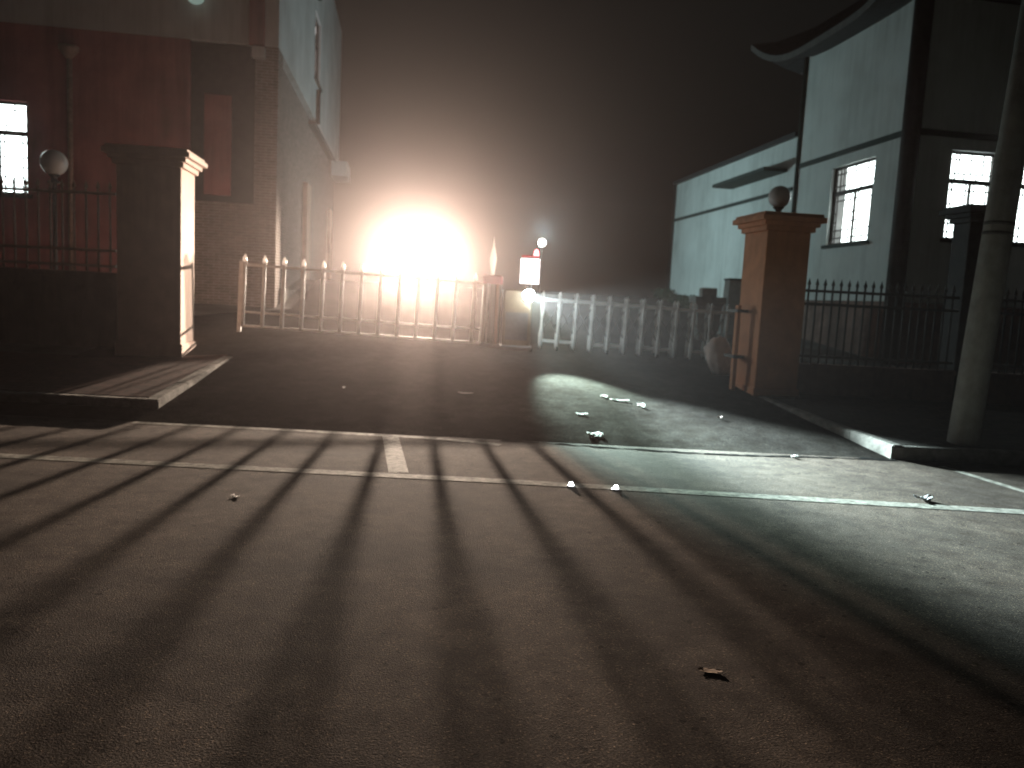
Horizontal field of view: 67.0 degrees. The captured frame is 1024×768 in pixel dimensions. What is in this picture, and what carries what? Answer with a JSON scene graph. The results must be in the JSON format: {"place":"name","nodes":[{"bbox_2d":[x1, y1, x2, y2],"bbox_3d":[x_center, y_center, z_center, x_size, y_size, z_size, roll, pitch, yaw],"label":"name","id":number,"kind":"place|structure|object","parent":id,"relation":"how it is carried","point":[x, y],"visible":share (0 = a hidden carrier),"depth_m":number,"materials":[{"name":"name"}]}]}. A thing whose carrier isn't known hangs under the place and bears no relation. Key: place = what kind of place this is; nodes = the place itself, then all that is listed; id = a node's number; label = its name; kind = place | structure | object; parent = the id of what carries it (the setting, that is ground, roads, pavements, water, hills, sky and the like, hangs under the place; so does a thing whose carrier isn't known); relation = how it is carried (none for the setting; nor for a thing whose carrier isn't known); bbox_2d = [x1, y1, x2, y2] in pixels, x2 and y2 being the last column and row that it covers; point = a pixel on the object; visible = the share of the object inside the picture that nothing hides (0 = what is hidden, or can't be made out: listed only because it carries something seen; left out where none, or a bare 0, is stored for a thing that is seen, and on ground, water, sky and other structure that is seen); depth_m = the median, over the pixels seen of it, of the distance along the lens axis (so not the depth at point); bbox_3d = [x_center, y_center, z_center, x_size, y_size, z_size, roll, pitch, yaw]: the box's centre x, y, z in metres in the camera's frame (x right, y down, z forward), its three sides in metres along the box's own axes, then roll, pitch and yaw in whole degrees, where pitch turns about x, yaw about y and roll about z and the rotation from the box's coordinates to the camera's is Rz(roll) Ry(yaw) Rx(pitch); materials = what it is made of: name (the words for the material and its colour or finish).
{"place":"outdoors","nodes":[
{"label":"outdoors","id":0,"kind":"place"},
{"bbox_2d":[0,351,226,397],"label":"pavement","id":1,"kind":"structure","parent":0,"point":[143,376],"depth_m":11.23,"materials":[{"name":"concrete"}]},
{"bbox_2d":[0,267,116,347],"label":"base wall","id":2,"kind":"structure","parent":1,"relation":"on","point":[58,307],"depth_m":12.98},
{"bbox_2d":[0,177,116,271],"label":"picket fence","id":3,"kind":"object","parent":2,"relation":"on","point":[86,249],"visible":0.9,"depth_m":12.95,"materials":[{"name":"black metal"}]},
{"bbox_2d":[101,143,207,356],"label":"gate pillar","id":4,"kind":"structure","parent":1,"relation":"on","point":[155,192],"depth_m":12.51,"materials":[{"name":"white paint"}]},
{"bbox_2d":[0,279,959,462],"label":"driveway","id":5,"kind":"structure","parent":0,"point":[293,379],"depth_m":12.07,"materials":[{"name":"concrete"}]},
{"bbox_2d":[146,356,232,408],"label":"curb","id":6,"kind":"structure","parent":5,"relation":"on","point":[171,392],"depth_m":10.93,"materials":[{"name":"concrete"}]},
{"bbox_2d":[237,254,483,343],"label":"steel gate","id":7,"kind":"structure","parent":5,"relation":"on","point":[243,265],"depth_m":15.20,"materials":[{"name":"white metal"}]},
{"bbox_2d":[480,275,502,347],"bbox_3d":[-0.409,-1.423,15.359,0.400,1.470,0.240,3,6,0],"label":"latch post","id":8,"kind":"object","parent":5,"relation":"on","point":[491,307],"visible":0.88,"depth_m":15.32,"materials":[{"name":"white metal"}]},
{"bbox_2d":[490,237,496,274],"bbox_3d":[-0.364,-2.520,15.238,0.136,0.740,0.140,3,6,0],"label":"flame marker","id":9,"kind":"object","parent":8,"relation":"on","point":[493,258],"visible":1,"depth_m":15.20,"materials":[{"name":"white"}]},
{"bbox_2d":[499,249,540,351],"bbox_3d":[0.163,-1.655,15.200,0.740,2.000,0.638,3,6,0],"label":"gate control box","id":10,"kind":"object","parent":5,"relation":"on","point":[516,319],"visible":0.99,"depth_m":15.12,"materials":[{"name":"grey metal"}]},
{"bbox_2d":[587,431,602,437],"bbox_3d":[1.038,0.625,9.701,0.217,0.059,0.252,1,7,-17],"label":"paper scrap","id":11,"kind":"object","parent":5,"relation":"on","point":[598,434],"visible":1,"depth_m":9.64,"materials":[{"name":"white paper"}]},
{"bbox_2d":[538,291,732,361],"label":"retractable gate","id":12,"kind":"structure","parent":5,"relation":"on","point":[655,348],"depth_m":15.47,"materials":[{"name":"white metal"}]},
{"bbox_2d":[689,288,726,339],"bbox_3d":[4.751,-1.697,18.902,0.735,1.290,0.735,3,6,0],"label":"stone planter","id":13,"kind":"object","parent":5,"relation":"on","point":[704,298],"visible":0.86,"depth_m":18.65,"materials":[{"name":"grey stone"}]},
{"bbox_2d":[717,278,741,337],"bbox_3d":[5.724,-1.932,19.877,0.651,1.530,0.651,3,6,0],"label":"utility cabinet","id":14,"kind":"object","parent":5,"relation":"on","point":[732,290],"visible":0.46,"depth_m":19.60,"materials":[{"name":"metal"}]},
{"bbox_2d":[732,211,827,396],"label":"gate pillar","id":15,"kind":"structure","parent":5,"relation":"on","point":[774,270],"depth_m":12.56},
{"bbox_2d":[724,305,747,389],"bbox_3d":[3.755,-0.603,13.046,0.190,1.450,0.400,2,6,-8],"label":"catch post","id":16,"kind":"object","parent":15,"relation":"attached to","point":[734,355],"visible":0.88,"depth_m":12.90,"materials":[{"name":"metal"}]},
{"bbox_2d":[768,186,790,211],"bbox_3d":[4.396,-3.010,12.723,0.360,0.490,0.355,3,6,0],"label":"globe lamp","id":17,"kind":"object","parent":15,"relation":"on","point":[779,198],"visible":0.87,"depth_m":12.60,"materials":[{"name":"glass"}]},
{"bbox_2d":[758,396,900,458],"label":"curb","id":18,"kind":"structure","parent":5,"relation":"on","point":[883,447],"depth_m":10.19,"materials":[{"name":"concrete"}]},
{"bbox_2d":[0,415,1023,767],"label":"road","id":19,"kind":"structure","parent":0,"point":[170,617],"depth_m":4.29,"materials":[{"name":"grey asphalt"}]},
{"bbox_2d":[133,422,500,445],"bbox_3d":[-2.321,0.575,9.204,4.428,0.001,0.295,3,6,3],"label":"road marking stop line","id":20,"kind":"object","parent":19,"relation":"on","point":[457,440],"visible":1,"depth_m":9.23,"materials":[{"name":"paint"}]},
{"bbox_2d":[382,436,408,472],"bbox_3d":[-1.261,0.732,8.267,0.190,0.001,1.878,2,6,-11],"label":"road marking bar","id":21,"kind":"object","parent":19,"relation":"on","point":[395,460],"visible":1,"depth_m":8.11,"materials":[{"name":"paint"}]},
{"bbox_2d":[0,453,1023,513],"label":"road marking","id":22,"kind":"object","parent":19,"relation":"on","point":[546,483],"visible":1,"depth_m":7.18,"materials":[{"name":"paint"}]},
{"bbox_2d":[566,482,574,487],"bbox_3d":[0.544,0.926,7.127,0.087,0.044,0.087,3,6,0],"label":"road stud","id":23,"kind":"object","parent":22,"relation":"on","point":[570,485],"visible":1,"depth_m":7.11,"materials":[{"name":"white plastic"}]},
{"bbox_2d":[611,485,619,490],"bbox_3d":[0.954,0.950,7.097,0.087,0.044,0.087,3,6,0],"label":"road stud","id":24,"kind":"object","parent":22,"relation":"on","point":[615,488],"visible":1,"depth_m":7.08,"materials":[{"name":"white plastic"}]},
{"bbox_2d":[501,440,894,459],"bbox_3d":[2.238,0.802,9.189,4.750,0.001,0.294,3,6,0],"label":"road seam","id":25,"kind":"object","parent":19,"relation":"on","point":[696,452],"visible":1,"depth_m":9.16,"materials":[{"name":"grey concrete"}]},
{"bbox_2d":[698,667,722,673],"bbox_3d":[0.933,1.349,3.645,0.116,0.008,0.047,4,6,7],"label":"dry leaf","id":26,"kind":"object","parent":19,"relation":"on","point":[709,670],"visible":1,"depth_m":3.65,"materials":[{"name":"brown plant"}]},
{"bbox_2d":[914,494,932,500],"bbox_3d":[3.882,1.073,7.301,0.200,0.048,0.115,2,6,-11],"label":"plastic scrap","id":27,"kind":"object","parent":19,"relation":"on","point":[928,497],"visible":1,"depth_m":7.29,"materials":[{"name":"white plastic"}]},
{"bbox_2d":[938,466,1023,491],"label":"road marking edge","id":28,"kind":"object","parent":19,"relation":"on","point":[995,482],"visible":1,"depth_m":8.40,"materials":[{"name":"paint"}]},
{"bbox_2d":[0,279,1023,457],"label":"ground","id":29,"kind":"structure","parent":0,"point":[208,309],"depth_m":16.99,"materials":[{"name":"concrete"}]},
{"bbox_2d":[39,150,67,269],"bbox_3d":[-8.045,-2.296,13.625,0.440,3.570,0.434,3,6,0],"label":"globe lamp","id":30,"kind":"object","parent":29,"relation":"on","point":[54,164],"visible":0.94,"depth_m":13.41,"materials":[{"name":"metal"}]},
{"bbox_2d":[0,391,161,408],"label":"kerb left road","id":31,"kind":"structure","parent":29,"relation":"on","point":[87,400],"depth_m":9.87,"materials":[{"name":"concrete"}]},
{"bbox_2d":[0,0,349,307],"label":"brick house","id":32,"kind":"structure","parent":29,"relation":"on","point":[241,98],"depth_m":17.21,"materials":[{"name":"brown brick"}]},
{"bbox_2d":[0,101,32,198],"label":"window","id":33,"kind":"structure","parent":32,"relation":"in","point":[13,115],"depth_m":16.93,"materials":[{"name":"white glass"}]},
{"bbox_2d":[188,0,203,4],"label":"wall lamp","id":34,"kind":"object","parent":32,"relation":"attached to","point":[196,2],"visible":1,"depth_m":16.70,"materials":[{"name":"glass"}]},
{"bbox_2d":[314,19,321,92],"bbox_3d":[-6.223,-10.544,24.539,0.260,2.070,1.760,2,6,-8],"label":"window","id":35,"kind":"structure","parent":32,"relation":"in","point":[316,24],"depth_m":25.04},
{"bbox_2d":[538,239,545,293],"bbox_3d":[0.957,-3.912,25.721,0.260,1.820,0.256,3,6,0],"label":"yard lamp","id":36,"kind":"object","parent":29,"relation":"on","point":[541,242],"visible":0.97,"depth_m":25.64,"materials":[{"name":"metal"}]},
{"bbox_2d":[651,287,694,308],"bbox_3d":[6.500,-2.704,26.533,0.772,1.268,9.319,2,6,-8],"label":"hedge","id":37,"kind":"object","parent":29,"relation":"on","point":[664,294],"visible":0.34,"depth_m":29.26,"materials":[{"name":"green plant"}]},
{"bbox_2d":[666,132,797,304],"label":"white wing","id":38,"kind":"structure","parent":29,"relation":"on","point":[707,237],"depth_m":26.28,"materials":[{"name":"white paint"}]},
{"bbox_2d":[751,0,1023,364],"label":"white house","id":39,"kind":"structure","parent":29,"relation":"on","point":[901,108],"depth_m":17.08,"materials":[{"name":"paint"}]},
{"bbox_2d":[821,157,875,248],"bbox_3d":[8.204,-4.325,18.692,0.260,2.000,1.980,2,6,-8],"label":"window","id":40,"kind":"structure","parent":39,"relation":"in","point":[853,183],"depth_m":18.77,"materials":[{"name":"white glass"}]},
{"bbox_2d":[940,151,994,242],"bbox_3d":[9.979,-4.052,16.887,1.260,1.970,0.260,2,6,-8],"label":"window","id":41,"kind":"structure","parent":39,"relation":"in","point":[971,172],"depth_m":16.93,"materials":[{"name":"white glass"}]},
{"bbox_2d":[1012,176,1023,247],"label":"window","id":42,"kind":"structure","parent":39,"relation":"in","point":[1019,228],"depth_m":17.20,"materials":[{"name":"white glass"}]},
{"bbox_2d":[893,445,1023,465],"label":"curb","id":43,"kind":"structure","parent":29,"relation":"on","point":[962,455],"depth_m":9.32,"materials":[{"name":"concrete"}]},
{"bbox_2d":[332,0,858,298],"label":"sky","id":44,"kind":"structure","parent":0,"point":[571,125],"materials":[{"name":"black"}]},
{"bbox_2d":[703,335,731,374],"bbox_3d":[3.810,-0.536,14.255,0.523,0.735,0.436,3,6,0],"label":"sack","id":45,"kind":"object","parent":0,"point":[717,360],"visible":0.98,"depth_m":14.11,"materials":[{"name":"beige fabric"}]},
{"bbox_2d":[773,397,1023,450],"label":"pavement","id":46,"kind":"structure","parent":0,"point":[913,422],"depth_m":11.22,"materials":[{"name":"concrete"}]},
{"bbox_2d":[797,362,955,401],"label":"base wall","id":47,"kind":"structure","parent":46,"relation":"on","point":[886,382],"depth_m":13.04,"materials":[{"name":"grey concrete"}]},
{"bbox_2d":[800,278,959,369],"bbox_3d":[6.128,-1.013,13.054,2.740,1.435,0.055,3,6,0],"label":"picket fence","id":48,"kind":"object","parent":47,"relation":"on","point":[879,307],"visible":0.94,"depth_m":13.04,"materials":[{"name":"metal"}]},
{"bbox_2d":[938,204,986,400],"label":"gate pillar","id":49,"kind":"structure","parent":46,"relation":"on","point":[966,220],"depth_m":13.06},
{"bbox_2d":[947,0,1023,445],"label":"utility pole","id":50,"kind":"object","parent":46,"relation":"on","point":[977,354],"visible":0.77,"depth_m":9.37,"materials":[{"name":"concrete"}]},
{"bbox_2d":[986,372,1023,404],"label":"base wall","id":51,"kind":"structure","parent":46,"relation":"on","point":[1006,388],"depth_m":13.04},
{"bbox_2d":[991,288,1023,373],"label":"picket fence","id":52,"kind":"object","parent":51,"relation":"on","point":[1013,313],"visible":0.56,"depth_m":13.05,"materials":[{"name":"metal"}]}
]}

